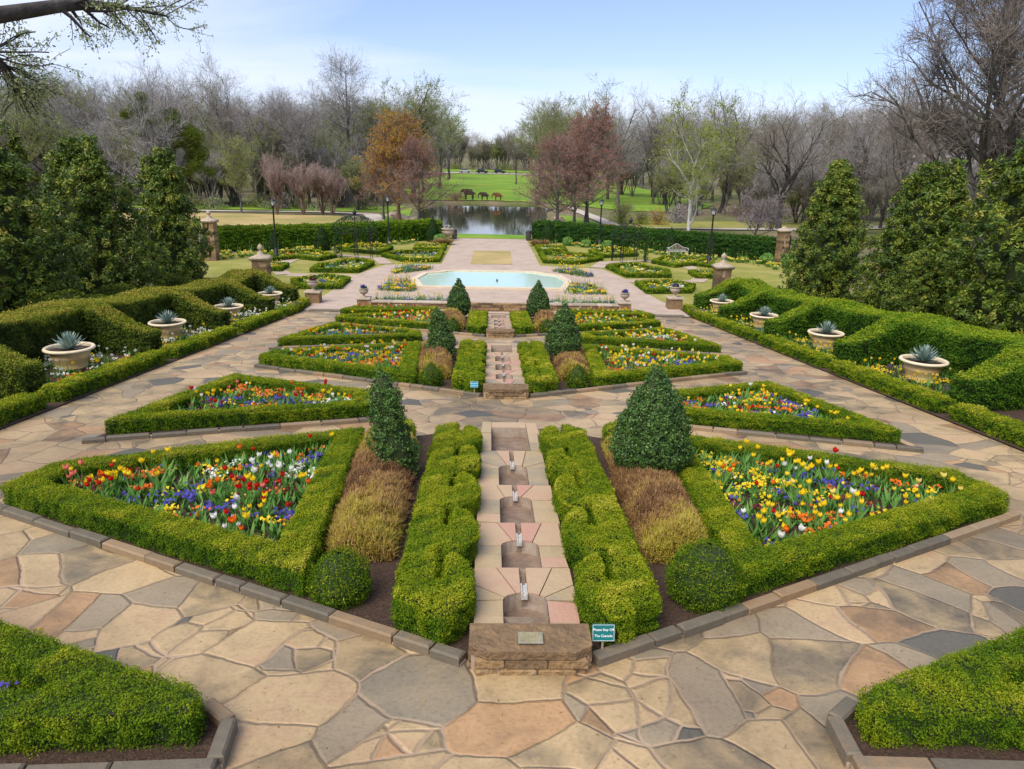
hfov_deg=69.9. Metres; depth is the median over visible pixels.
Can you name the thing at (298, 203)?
understory shrub
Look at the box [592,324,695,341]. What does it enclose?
bedding flowers
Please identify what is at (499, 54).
sky
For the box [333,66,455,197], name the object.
budding tree
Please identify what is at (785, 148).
bare tree
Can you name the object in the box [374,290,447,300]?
bedding flowers
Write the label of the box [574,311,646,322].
bedding flowers
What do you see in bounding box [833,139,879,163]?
bare tree
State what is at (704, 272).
bedding flowers
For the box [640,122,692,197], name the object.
bare tree
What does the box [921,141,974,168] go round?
bare tree
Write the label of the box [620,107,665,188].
bare tree
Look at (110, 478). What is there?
tulip
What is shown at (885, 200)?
brush thicket
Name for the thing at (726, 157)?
bare tree
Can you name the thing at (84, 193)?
magnolia tree
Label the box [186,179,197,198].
brush thicket
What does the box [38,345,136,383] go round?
bedding flowers
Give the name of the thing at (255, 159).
bare tree
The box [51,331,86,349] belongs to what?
agave
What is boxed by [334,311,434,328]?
box hedge
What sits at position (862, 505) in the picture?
tulip
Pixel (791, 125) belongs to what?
bare tree
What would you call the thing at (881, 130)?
bare tree
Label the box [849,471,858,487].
tulip
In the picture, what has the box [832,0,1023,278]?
bare cypress
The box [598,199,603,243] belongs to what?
lamp post
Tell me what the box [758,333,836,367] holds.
hedge
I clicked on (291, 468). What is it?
tulip
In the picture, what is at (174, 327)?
terracotta pot
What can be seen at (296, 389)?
tulip
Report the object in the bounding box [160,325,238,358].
hedge
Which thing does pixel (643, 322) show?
box hedge
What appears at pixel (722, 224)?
lawn
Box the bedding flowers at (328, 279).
[299,273,340,283]
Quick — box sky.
[0,0,1023,148]
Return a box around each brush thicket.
[22,160,44,199]
[23,136,54,188]
[98,147,122,185]
[112,146,139,197]
[117,162,127,185]
[169,140,189,192]
[186,172,202,195]
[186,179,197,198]
[188,146,227,203]
[190,175,213,203]
[194,146,227,202]
[213,152,249,206]
[246,151,271,199]
[249,166,271,199]
[263,157,288,205]
[265,135,315,207]
[276,155,309,206]
[307,141,347,205]
[321,143,361,206]
[336,152,369,210]
[346,167,370,209]
[369,166,386,201]
[404,161,426,189]
[437,143,449,166]
[448,145,463,165]
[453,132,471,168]
[466,143,482,169]
[476,143,485,167]
[479,138,495,169]
[490,139,509,168]
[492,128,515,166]
[507,146,521,165]
[518,148,530,170]
[601,159,614,188]
[615,160,633,194]
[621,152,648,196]
[627,151,641,185]
[646,166,663,196]
[650,169,665,204]
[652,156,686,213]
[664,166,689,206]
[699,175,715,208]
[717,176,734,200]
[723,157,754,214]
[742,172,774,219]
[749,155,793,224]
[782,151,822,215]
[784,179,804,223]
[794,168,824,221]
[845,149,879,214]
[853,173,882,225]
[854,178,888,229]
[874,163,910,218]
[878,161,922,217]
[882,161,935,183]
[962,158,997,221]
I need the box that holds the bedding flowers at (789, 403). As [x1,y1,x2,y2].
[678,390,819,417]
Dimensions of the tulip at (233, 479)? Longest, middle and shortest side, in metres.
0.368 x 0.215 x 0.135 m
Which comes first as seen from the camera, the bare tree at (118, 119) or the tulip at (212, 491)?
the tulip at (212, 491)
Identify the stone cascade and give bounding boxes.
[468,422,591,676]
[483,343,528,398]
[486,314,513,337]
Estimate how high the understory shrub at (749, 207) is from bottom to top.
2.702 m
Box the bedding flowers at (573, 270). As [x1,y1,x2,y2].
[551,261,593,276]
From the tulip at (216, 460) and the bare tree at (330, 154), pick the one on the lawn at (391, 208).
the bare tree at (330, 154)
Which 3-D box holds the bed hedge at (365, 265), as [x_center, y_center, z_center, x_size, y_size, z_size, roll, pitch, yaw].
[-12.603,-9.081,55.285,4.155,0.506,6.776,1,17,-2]
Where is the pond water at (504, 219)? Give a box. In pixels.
[420,204,554,234]
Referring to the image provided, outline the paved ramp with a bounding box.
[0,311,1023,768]
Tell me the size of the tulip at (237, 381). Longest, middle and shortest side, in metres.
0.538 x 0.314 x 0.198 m
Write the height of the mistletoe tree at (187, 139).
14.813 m
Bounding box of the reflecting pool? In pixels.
[411,270,571,290]
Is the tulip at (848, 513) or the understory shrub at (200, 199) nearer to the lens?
the tulip at (848, 513)
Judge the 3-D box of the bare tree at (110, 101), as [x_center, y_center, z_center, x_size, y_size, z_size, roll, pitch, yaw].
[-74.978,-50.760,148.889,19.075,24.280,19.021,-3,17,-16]
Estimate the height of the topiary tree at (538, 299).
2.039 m
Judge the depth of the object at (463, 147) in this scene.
329.15 m
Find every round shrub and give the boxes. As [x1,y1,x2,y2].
[433,234,445,239]
[562,237,572,245]
[580,239,590,246]
[601,240,611,247]
[760,253,774,263]
[780,254,797,266]
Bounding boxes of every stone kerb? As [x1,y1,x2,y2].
[0,503,465,666]
[0,758,218,768]
[82,417,368,443]
[200,697,237,768]
[254,364,481,397]
[268,341,421,349]
[339,322,485,336]
[515,327,660,336]
[529,371,747,397]
[592,344,729,354]
[592,511,1020,667]
[689,425,923,452]
[825,696,862,767]
[850,755,1023,768]
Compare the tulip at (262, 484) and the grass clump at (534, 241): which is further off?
the grass clump at (534, 241)
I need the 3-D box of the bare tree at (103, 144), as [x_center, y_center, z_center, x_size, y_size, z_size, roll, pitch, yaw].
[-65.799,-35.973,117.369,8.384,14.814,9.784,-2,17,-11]
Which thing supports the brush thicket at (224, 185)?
on the ground at (608, 214)
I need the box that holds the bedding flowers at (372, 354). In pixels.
[281,339,406,368]
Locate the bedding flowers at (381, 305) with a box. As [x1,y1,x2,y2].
[357,302,415,307]
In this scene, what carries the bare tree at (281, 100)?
on the ground at (608, 214)
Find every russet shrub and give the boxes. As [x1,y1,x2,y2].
[324,453,416,563]
[350,426,418,466]
[417,346,452,378]
[420,339,430,351]
[442,307,464,317]
[445,312,465,329]
[532,312,555,330]
[533,309,554,319]
[550,347,584,360]
[551,350,589,380]
[599,433,618,476]
[609,458,710,564]
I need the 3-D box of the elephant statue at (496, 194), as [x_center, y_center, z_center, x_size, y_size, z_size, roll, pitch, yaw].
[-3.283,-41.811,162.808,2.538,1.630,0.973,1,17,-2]
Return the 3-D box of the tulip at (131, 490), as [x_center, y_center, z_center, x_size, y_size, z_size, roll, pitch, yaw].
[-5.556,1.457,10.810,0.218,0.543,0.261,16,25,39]
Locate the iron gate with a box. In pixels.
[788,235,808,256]
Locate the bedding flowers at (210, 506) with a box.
[63,445,324,529]
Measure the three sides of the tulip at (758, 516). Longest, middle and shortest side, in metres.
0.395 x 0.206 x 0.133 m
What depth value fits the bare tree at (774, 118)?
217.34 m
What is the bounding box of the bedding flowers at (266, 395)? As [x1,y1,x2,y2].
[185,383,351,410]
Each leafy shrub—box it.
[20,288,107,309]
[92,283,138,296]
[161,272,193,286]
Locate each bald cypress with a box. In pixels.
[350,107,440,219]
[353,147,407,219]
[376,134,463,219]
[512,129,607,220]
[527,96,638,222]
[533,133,615,221]
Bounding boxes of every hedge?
[0,309,60,398]
[0,390,49,424]
[0,425,364,596]
[0,617,208,758]
[5,294,164,355]
[39,349,167,402]
[104,372,372,434]
[113,284,231,330]
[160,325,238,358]
[183,276,275,313]
[217,218,442,250]
[217,268,299,302]
[230,309,282,332]
[258,340,421,383]
[267,249,336,260]
[271,261,289,271]
[276,297,309,315]
[277,321,421,346]
[290,273,350,288]
[309,257,374,272]
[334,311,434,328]
[340,305,436,313]
[341,242,393,254]
[371,416,417,435]
[381,249,443,261]
[390,421,482,645]
[412,243,446,250]
[451,338,487,392]
[466,310,488,333]
[509,310,533,334]
[517,340,558,392]
[531,219,776,259]
[535,244,567,252]
[538,250,603,264]
[538,424,662,646]
[557,308,654,318]
[557,313,660,330]
[580,327,721,352]
[581,343,742,386]
[588,247,638,257]
[602,421,621,440]
[605,261,671,277]
[634,278,695,293]
[651,254,715,268]
[672,380,903,443]
[677,433,1012,599]
[683,303,716,322]
[688,268,713,278]
[693,276,773,309]
[710,316,764,341]
[717,286,806,321]
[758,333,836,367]
[763,294,873,339]
[828,359,956,413]
[831,307,980,366]
[854,626,1023,754]
[930,326,1023,411]
[948,402,1023,447]
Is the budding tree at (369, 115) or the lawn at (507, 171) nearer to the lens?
the budding tree at (369, 115)
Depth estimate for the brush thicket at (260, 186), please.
124.53 m
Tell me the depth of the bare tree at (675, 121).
159.78 m
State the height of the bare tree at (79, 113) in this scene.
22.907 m
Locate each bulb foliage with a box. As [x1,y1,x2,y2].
[70,443,328,546]
[177,384,349,412]
[684,389,830,420]
[694,449,955,549]
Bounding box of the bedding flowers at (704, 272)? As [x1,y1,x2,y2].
[696,267,712,273]
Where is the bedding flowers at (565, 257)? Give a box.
[547,251,591,260]
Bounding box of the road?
[428,171,640,176]
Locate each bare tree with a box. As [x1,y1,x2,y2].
[0,80,24,115]
[0,90,43,137]
[0,98,55,190]
[0,101,80,191]
[0,111,31,160]
[2,65,69,134]
[3,73,66,123]
[3,103,30,143]
[10,86,89,156]
[13,81,70,143]
[25,68,81,122]
[33,113,127,168]
[36,76,127,146]
[38,68,123,134]
[48,66,89,100]
[51,88,128,169]
[55,82,107,131]
[55,108,115,142]
[68,71,104,120]
[72,114,121,172]
[91,75,139,193]
[91,91,128,158]
[93,91,162,155]
[97,73,130,126]
[98,87,147,139]
[103,84,177,176]
[105,73,194,125]
[110,45,211,130]
[113,81,195,113]
[113,84,215,195]
[121,76,183,152]
[155,82,206,122]
[170,42,269,203]
[177,65,233,141]
[179,94,228,202]
[192,82,251,195]
[193,106,252,203]
[196,93,265,204]
[202,128,246,200]
[207,109,295,206]
[211,89,307,204]
[226,93,269,165]
[229,75,334,195]
[242,95,296,202]
[250,79,334,207]
[252,91,303,116]
[252,115,332,203]
[263,95,336,207]
[274,79,339,196]
[294,43,394,202]
[301,119,354,204]
[308,92,369,145]
[312,89,346,152]
[316,92,368,185]
[317,137,353,207]
[330,93,384,198]
[335,90,392,145]
[336,105,390,203]
[366,88,401,127]
[381,82,422,124]
[389,81,468,183]
[394,95,461,190]
[467,131,478,165]
[469,131,490,166]
[474,135,490,166]
[499,124,531,183]
[501,118,547,170]
[519,94,572,190]
[572,87,660,204]
[590,97,640,198]
[597,110,637,184]
[598,118,648,194]
[615,109,642,158]
[616,112,643,165]
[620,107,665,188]
[626,108,687,196]
[626,122,660,184]
[629,81,734,204]
[630,109,681,203]
[638,102,673,158]
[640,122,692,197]
[651,123,710,206]
[653,112,741,215]
[660,107,683,165]
[664,107,708,163]
[665,75,777,212]
[665,108,711,170]
[683,117,760,201]
[702,117,740,186]
[703,108,765,213]
[719,120,752,198]
[720,115,761,169]
[728,80,868,228]
[732,137,792,219]
[736,117,796,215]
[743,107,811,201]
[747,121,792,213]
[751,104,803,142]
[751,112,851,216]
[771,129,804,207]
[774,112,817,148]
[776,100,825,201]
[780,123,829,171]
[782,134,834,221]
[802,95,865,162]
[804,99,835,146]
[808,107,868,153]
[814,108,855,165]
[822,110,868,156]
[823,76,919,222]
[827,103,900,163]
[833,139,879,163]
[840,112,947,222]
[850,96,879,147]
[850,140,885,219]
[853,53,978,242]
[854,150,931,227]
[864,103,886,151]
[869,111,916,160]
[876,103,944,158]
[908,91,960,160]
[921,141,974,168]
[934,96,984,151]
[943,116,979,226]
[965,109,982,141]
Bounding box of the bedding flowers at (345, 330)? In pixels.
[305,320,402,336]
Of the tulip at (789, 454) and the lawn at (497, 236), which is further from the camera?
the lawn at (497, 236)
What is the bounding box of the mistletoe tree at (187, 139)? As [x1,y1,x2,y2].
[82,71,217,197]
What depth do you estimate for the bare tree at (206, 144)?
124.98 m
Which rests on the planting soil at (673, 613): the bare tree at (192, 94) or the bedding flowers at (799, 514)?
the bedding flowers at (799, 514)
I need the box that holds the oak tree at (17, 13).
[0,0,212,140]
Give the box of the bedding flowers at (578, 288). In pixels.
[563,277,607,294]
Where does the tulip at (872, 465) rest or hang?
on the planting soil at (673, 613)
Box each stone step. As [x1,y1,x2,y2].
[308,309,340,311]
[655,314,684,316]
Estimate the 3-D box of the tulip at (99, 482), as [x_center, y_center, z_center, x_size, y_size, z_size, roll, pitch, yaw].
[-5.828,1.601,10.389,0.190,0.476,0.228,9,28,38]
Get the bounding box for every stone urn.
[303,276,322,302]
[356,284,371,306]
[441,225,453,239]
[616,289,632,310]
[665,283,683,309]
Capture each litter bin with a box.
[452,229,456,238]
[526,230,531,240]
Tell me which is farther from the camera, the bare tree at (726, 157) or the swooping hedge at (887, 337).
the bare tree at (726, 157)
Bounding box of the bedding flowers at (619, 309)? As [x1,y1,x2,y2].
[573,306,640,311]
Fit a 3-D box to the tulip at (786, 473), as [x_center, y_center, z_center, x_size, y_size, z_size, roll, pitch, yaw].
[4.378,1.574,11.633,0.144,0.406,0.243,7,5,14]
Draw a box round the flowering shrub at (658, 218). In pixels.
[646,207,669,225]
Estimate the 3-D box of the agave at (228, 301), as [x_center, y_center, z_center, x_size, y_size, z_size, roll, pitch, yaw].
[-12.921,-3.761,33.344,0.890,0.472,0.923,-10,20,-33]
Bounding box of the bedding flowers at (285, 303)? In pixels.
[274,297,291,309]
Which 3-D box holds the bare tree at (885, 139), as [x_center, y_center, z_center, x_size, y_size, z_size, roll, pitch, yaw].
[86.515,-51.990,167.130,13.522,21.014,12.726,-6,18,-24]
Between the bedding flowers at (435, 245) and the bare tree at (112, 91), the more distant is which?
the bare tree at (112, 91)
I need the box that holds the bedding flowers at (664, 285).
[648,277,685,287]
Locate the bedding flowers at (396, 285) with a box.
[377,271,416,291]
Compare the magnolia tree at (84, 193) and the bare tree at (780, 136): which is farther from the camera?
the bare tree at (780, 136)
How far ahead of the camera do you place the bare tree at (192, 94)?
230.54 m
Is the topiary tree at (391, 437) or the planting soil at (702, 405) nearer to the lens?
the topiary tree at (391, 437)
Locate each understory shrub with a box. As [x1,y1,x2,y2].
[187,192,206,207]
[196,197,208,205]
[199,195,228,209]
[243,193,271,207]
[259,200,279,208]
[274,192,292,208]
[291,198,311,208]
[306,202,339,210]
[330,197,352,207]
[349,192,377,209]
[442,162,451,168]
[450,163,463,168]
[465,160,482,169]
[481,161,496,169]
[494,160,511,169]
[507,163,521,170]
[521,163,531,170]
[614,203,634,209]
[677,204,702,214]
[720,202,751,215]
[741,202,754,214]
[774,210,790,218]
[776,203,799,216]
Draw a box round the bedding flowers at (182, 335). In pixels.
[161,322,211,345]
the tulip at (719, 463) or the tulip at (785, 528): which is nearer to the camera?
the tulip at (785, 528)
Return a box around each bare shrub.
[444,190,464,200]
[526,187,549,203]
[664,203,691,222]
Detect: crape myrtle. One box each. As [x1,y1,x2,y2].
[258,145,289,214]
[283,153,321,214]
[305,156,337,214]
[310,162,351,215]
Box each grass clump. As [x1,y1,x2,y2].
[431,238,444,242]
[443,238,454,243]
[529,239,540,245]
[537,239,551,244]
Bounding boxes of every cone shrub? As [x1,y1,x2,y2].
[265,232,282,252]
[313,225,330,250]
[425,216,438,241]
[542,220,555,243]
[662,227,679,253]
[702,232,719,257]
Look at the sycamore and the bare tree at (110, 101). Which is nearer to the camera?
the sycamore
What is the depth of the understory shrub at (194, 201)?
117.16 m
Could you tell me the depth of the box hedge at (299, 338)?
27.32 m
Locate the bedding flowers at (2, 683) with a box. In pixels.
[0,681,21,691]
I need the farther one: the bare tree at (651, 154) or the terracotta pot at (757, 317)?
the bare tree at (651, 154)
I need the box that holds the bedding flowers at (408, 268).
[390,258,433,272]
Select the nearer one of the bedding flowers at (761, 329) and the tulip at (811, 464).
the tulip at (811, 464)
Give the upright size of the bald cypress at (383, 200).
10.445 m
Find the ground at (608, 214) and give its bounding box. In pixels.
[22,130,999,430]
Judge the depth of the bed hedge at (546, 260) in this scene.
61.46 m
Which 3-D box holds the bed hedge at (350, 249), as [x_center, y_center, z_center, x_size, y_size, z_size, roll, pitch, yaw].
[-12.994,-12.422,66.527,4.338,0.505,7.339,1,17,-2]
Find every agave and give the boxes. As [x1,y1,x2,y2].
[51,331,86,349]
[154,310,179,322]
[220,297,236,306]
[264,285,276,293]
[716,294,726,301]
[757,306,772,315]
[815,321,837,333]
[906,344,944,361]
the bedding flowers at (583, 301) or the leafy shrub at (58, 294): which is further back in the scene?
the bedding flowers at (583, 301)
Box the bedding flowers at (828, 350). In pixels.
[777,331,835,353]
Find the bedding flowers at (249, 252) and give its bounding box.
[220,236,418,258]
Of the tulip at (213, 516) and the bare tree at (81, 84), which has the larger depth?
the bare tree at (81, 84)
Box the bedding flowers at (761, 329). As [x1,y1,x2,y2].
[731,315,766,331]
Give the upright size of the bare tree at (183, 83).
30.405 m
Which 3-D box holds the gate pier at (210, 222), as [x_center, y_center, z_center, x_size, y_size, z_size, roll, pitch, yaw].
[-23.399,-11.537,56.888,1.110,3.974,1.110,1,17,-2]
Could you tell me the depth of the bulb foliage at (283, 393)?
17.30 m
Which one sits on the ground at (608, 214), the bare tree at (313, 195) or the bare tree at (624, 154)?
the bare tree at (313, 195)
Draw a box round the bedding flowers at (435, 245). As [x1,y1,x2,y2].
[419,242,440,247]
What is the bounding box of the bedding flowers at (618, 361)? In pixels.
[598,343,718,372]
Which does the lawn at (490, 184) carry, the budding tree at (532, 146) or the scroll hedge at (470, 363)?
the budding tree at (532, 146)
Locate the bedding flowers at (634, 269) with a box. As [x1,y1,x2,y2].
[613,261,663,272]
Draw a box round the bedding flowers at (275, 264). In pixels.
[271,260,281,266]
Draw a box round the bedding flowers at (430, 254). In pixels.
[392,249,437,257]
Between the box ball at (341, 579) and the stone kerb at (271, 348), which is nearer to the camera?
the box ball at (341, 579)
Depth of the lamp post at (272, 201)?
59.51 m
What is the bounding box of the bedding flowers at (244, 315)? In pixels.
[230,307,266,322]
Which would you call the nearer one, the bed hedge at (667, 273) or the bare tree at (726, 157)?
the bed hedge at (667, 273)
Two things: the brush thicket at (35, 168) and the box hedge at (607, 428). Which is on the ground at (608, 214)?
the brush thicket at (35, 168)
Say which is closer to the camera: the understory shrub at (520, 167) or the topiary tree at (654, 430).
the topiary tree at (654, 430)
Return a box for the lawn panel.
[470,251,511,263]
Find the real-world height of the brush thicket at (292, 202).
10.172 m
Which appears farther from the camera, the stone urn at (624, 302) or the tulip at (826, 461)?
the stone urn at (624, 302)
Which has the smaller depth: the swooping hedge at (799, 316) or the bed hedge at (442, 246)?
the swooping hedge at (799, 316)
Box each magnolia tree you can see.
[0,121,93,312]
[33,133,169,294]
[124,146,216,287]
[777,158,875,301]
[850,156,983,314]
[880,246,963,321]
[911,133,1023,334]
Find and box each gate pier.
[200,210,219,260]
[774,226,792,263]
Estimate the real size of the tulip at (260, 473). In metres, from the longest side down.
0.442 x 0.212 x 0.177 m
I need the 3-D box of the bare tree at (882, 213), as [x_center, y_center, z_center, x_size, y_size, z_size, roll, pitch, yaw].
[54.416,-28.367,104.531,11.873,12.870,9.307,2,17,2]
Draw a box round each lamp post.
[270,197,278,256]
[385,194,390,244]
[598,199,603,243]
[706,206,716,262]
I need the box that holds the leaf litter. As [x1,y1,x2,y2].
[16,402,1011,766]
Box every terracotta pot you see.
[42,341,95,371]
[147,318,186,340]
[215,303,243,320]
[258,291,282,304]
[710,298,733,312]
[749,312,777,328]
[807,328,844,350]
[899,354,949,383]
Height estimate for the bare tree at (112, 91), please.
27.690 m
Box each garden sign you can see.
[470,381,477,392]
[592,624,614,648]
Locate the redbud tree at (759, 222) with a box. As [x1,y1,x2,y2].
[735,186,792,234]
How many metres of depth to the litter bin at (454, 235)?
77.73 m
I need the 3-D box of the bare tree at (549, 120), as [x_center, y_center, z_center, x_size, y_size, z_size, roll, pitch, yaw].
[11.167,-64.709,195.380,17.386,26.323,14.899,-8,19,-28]
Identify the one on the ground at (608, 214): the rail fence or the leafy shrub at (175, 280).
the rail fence
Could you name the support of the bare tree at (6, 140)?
on the ground at (608, 214)
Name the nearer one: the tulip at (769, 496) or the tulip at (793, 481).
the tulip at (769, 496)
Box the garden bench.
[667,244,688,253]
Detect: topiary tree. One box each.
[364,367,423,476]
[424,306,457,356]
[445,278,470,315]
[525,279,550,316]
[543,302,582,356]
[605,364,698,472]
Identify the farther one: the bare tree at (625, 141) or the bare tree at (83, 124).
the bare tree at (625, 141)
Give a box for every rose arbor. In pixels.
[332,209,378,258]
[610,218,650,262]
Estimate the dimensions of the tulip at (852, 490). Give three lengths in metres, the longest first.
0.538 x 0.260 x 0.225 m
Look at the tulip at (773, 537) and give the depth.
9.75 m
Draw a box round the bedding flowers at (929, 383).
[854,357,959,394]
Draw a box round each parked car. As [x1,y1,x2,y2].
[459,168,470,172]
[494,169,505,172]
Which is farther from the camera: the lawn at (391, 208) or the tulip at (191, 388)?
the lawn at (391, 208)
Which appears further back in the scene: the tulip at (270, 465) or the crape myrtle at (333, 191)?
the crape myrtle at (333, 191)
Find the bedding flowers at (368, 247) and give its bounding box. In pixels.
[353,242,384,249]
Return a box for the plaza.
[286,238,695,316]
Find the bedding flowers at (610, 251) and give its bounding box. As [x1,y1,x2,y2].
[598,247,631,253]
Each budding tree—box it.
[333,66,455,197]
[333,84,411,201]
[416,85,472,186]
[436,103,469,179]
[506,95,582,186]
[510,96,570,193]
[524,92,591,193]
[560,72,623,201]
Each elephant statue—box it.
[460,189,475,199]
[478,192,489,199]
[491,192,502,199]
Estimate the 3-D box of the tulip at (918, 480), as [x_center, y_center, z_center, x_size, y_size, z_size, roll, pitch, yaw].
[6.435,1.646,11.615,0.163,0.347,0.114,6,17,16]
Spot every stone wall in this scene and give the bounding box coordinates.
[368,299,446,308]
[469,302,527,311]
[549,302,619,310]
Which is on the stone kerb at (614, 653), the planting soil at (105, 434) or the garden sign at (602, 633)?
the garden sign at (602, 633)
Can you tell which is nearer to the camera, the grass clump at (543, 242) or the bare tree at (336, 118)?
the grass clump at (543, 242)
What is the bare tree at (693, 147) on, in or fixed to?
on the ground at (608, 214)
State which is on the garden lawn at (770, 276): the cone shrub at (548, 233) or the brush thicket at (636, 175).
the cone shrub at (548, 233)
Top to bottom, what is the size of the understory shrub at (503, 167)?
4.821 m
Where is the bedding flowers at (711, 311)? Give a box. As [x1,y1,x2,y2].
[700,304,718,315]
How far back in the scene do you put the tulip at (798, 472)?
12.10 m
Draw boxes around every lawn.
[39,213,353,231]
[132,205,404,211]
[138,239,876,308]
[381,208,411,220]
[406,173,712,211]
[431,169,610,174]
[449,234,531,238]
[559,215,598,223]
[626,221,875,228]
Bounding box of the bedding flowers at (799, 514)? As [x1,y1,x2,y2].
[696,450,945,545]
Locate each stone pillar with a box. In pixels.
[248,244,272,275]
[711,253,734,287]
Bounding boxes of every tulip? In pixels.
[59,463,69,486]
[59,466,72,485]
[69,469,79,487]
[74,459,84,485]
[87,473,98,492]
[97,469,106,483]
[97,480,110,498]
[99,476,111,496]
[101,470,117,494]
[104,470,117,490]
[108,475,120,498]
[109,462,123,487]
[111,474,120,490]
[113,458,122,476]
[118,465,126,489]
[118,468,137,499]
[125,470,144,498]
[134,485,142,504]
[138,457,144,473]
[144,449,156,470]
[152,470,167,491]
[158,446,174,475]
[189,386,197,407]
[193,386,200,405]
[196,462,205,482]
[204,481,222,505]
[208,478,217,504]
[209,488,214,503]
[210,512,217,530]
[212,388,223,407]
[214,458,222,474]
[214,465,229,490]
[214,476,221,502]
[217,508,235,529]
[226,493,240,514]
[227,476,235,495]
[228,514,247,534]
[231,380,240,395]
[232,503,243,530]
[235,481,252,510]
[236,444,247,464]
[237,472,257,500]
[241,511,249,535]
[243,481,255,506]
[246,466,264,485]
[246,485,254,503]
[246,503,258,527]
[249,457,264,481]
[250,461,263,477]
[250,475,259,492]
[251,388,260,404]
[254,482,260,498]
[255,478,275,499]
[257,452,265,471]
[257,481,267,503]
[258,503,262,522]
[262,491,268,513]
[262,498,273,524]
[265,461,273,479]
[269,463,281,483]
[270,451,276,469]
[270,478,281,505]
[275,462,287,484]
[279,449,296,474]
[280,470,290,488]
[282,465,293,489]
[290,387,299,403]
[291,380,298,400]
[294,472,306,500]
[296,472,306,495]
[308,434,316,455]
[324,379,331,399]
[714,460,729,490]
[722,467,731,487]
[728,462,735,485]
[735,391,743,405]
[738,445,749,462]
[743,382,754,398]
[743,438,754,466]
[749,452,758,469]
[750,444,763,464]
[750,481,763,498]
[752,500,771,534]
[753,507,766,531]
[754,512,762,536]
[757,388,766,405]
[757,516,766,536]
[762,494,772,515]
[764,393,769,410]
[765,501,774,522]
[767,479,775,499]
[768,508,775,525]
[769,512,782,541]
[770,392,779,410]
[774,524,789,542]
[774,530,784,540]
[776,457,783,478]
[779,451,796,478]
[782,471,790,490]
[785,448,797,472]
[785,480,797,507]
[786,449,796,468]
[786,458,803,479]
[786,509,795,531]
[787,478,799,500]
[789,484,801,502]
[790,466,800,484]
[796,461,809,483]
[797,488,809,510]
[797,523,806,535]
[801,465,813,486]
[801,478,812,507]
[806,462,813,479]
[807,509,817,534]
[813,459,820,480]
[813,499,828,522]
[815,511,828,529]
[818,459,830,480]
[821,463,832,472]
[823,494,839,518]
[824,446,841,473]
[825,488,835,513]
[829,508,847,526]
[836,487,856,516]
[836,492,852,515]
[846,490,869,521]
[846,510,851,521]
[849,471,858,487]
[850,469,860,488]
[852,498,863,519]
[854,491,866,513]
[858,462,876,491]
[876,464,890,487]
[879,465,887,485]
[886,486,901,507]
[901,473,908,491]
[908,489,915,505]
[915,478,923,495]
[939,476,955,494]
[940,472,957,492]
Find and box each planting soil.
[0,303,311,428]
[0,686,217,765]
[5,430,471,657]
[97,391,374,436]
[329,348,482,395]
[459,317,485,333]
[514,318,539,335]
[528,350,674,395]
[540,429,1002,650]
[682,309,1023,450]
[690,398,908,445]
[847,715,1023,760]
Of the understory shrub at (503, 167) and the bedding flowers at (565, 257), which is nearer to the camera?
the bedding flowers at (565, 257)
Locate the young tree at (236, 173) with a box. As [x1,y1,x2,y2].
[210,132,255,212]
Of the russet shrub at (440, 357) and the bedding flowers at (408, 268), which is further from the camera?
the bedding flowers at (408, 268)
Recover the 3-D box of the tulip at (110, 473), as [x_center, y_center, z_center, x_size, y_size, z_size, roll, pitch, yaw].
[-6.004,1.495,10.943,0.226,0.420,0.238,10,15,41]
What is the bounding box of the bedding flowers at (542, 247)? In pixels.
[540,243,559,249]
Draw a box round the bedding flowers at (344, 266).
[320,257,362,268]
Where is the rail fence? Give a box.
[459,171,534,174]
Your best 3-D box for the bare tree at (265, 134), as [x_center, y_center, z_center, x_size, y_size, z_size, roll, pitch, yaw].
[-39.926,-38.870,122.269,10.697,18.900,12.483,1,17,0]
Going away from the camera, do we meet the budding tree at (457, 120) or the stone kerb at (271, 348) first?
the stone kerb at (271, 348)
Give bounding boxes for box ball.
[304,544,373,610]
[416,362,443,386]
[448,317,460,331]
[539,319,551,332]
[565,363,591,388]
[663,534,747,614]
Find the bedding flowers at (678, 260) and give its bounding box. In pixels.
[664,253,711,262]
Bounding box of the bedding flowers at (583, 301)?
[532,292,615,303]
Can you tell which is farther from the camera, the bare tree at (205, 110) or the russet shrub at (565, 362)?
the bare tree at (205, 110)
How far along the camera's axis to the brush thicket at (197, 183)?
132.02 m
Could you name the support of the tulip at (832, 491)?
on the planting soil at (673, 613)
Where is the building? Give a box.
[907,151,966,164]
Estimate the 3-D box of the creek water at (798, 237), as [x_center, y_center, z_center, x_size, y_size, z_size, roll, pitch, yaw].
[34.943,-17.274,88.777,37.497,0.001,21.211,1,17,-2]
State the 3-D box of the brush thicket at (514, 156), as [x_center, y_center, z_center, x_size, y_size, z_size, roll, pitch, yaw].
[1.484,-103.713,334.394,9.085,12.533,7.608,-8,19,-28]
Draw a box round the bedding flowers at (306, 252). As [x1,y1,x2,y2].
[274,248,326,256]
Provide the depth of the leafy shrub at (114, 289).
33.87 m
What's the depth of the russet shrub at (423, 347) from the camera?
24.64 m
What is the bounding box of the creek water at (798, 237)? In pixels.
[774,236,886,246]
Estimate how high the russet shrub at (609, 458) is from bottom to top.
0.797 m
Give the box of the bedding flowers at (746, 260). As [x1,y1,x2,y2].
[547,238,784,268]
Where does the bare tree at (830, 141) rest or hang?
on the ground at (608, 214)
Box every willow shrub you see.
[608,200,634,222]
[632,209,648,224]
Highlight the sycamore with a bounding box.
[642,79,749,230]
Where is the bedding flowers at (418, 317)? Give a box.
[351,309,430,321]
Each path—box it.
[115,208,383,221]
[272,254,392,274]
[568,207,618,225]
[591,260,707,281]
[650,225,902,229]
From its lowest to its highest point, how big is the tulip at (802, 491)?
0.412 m

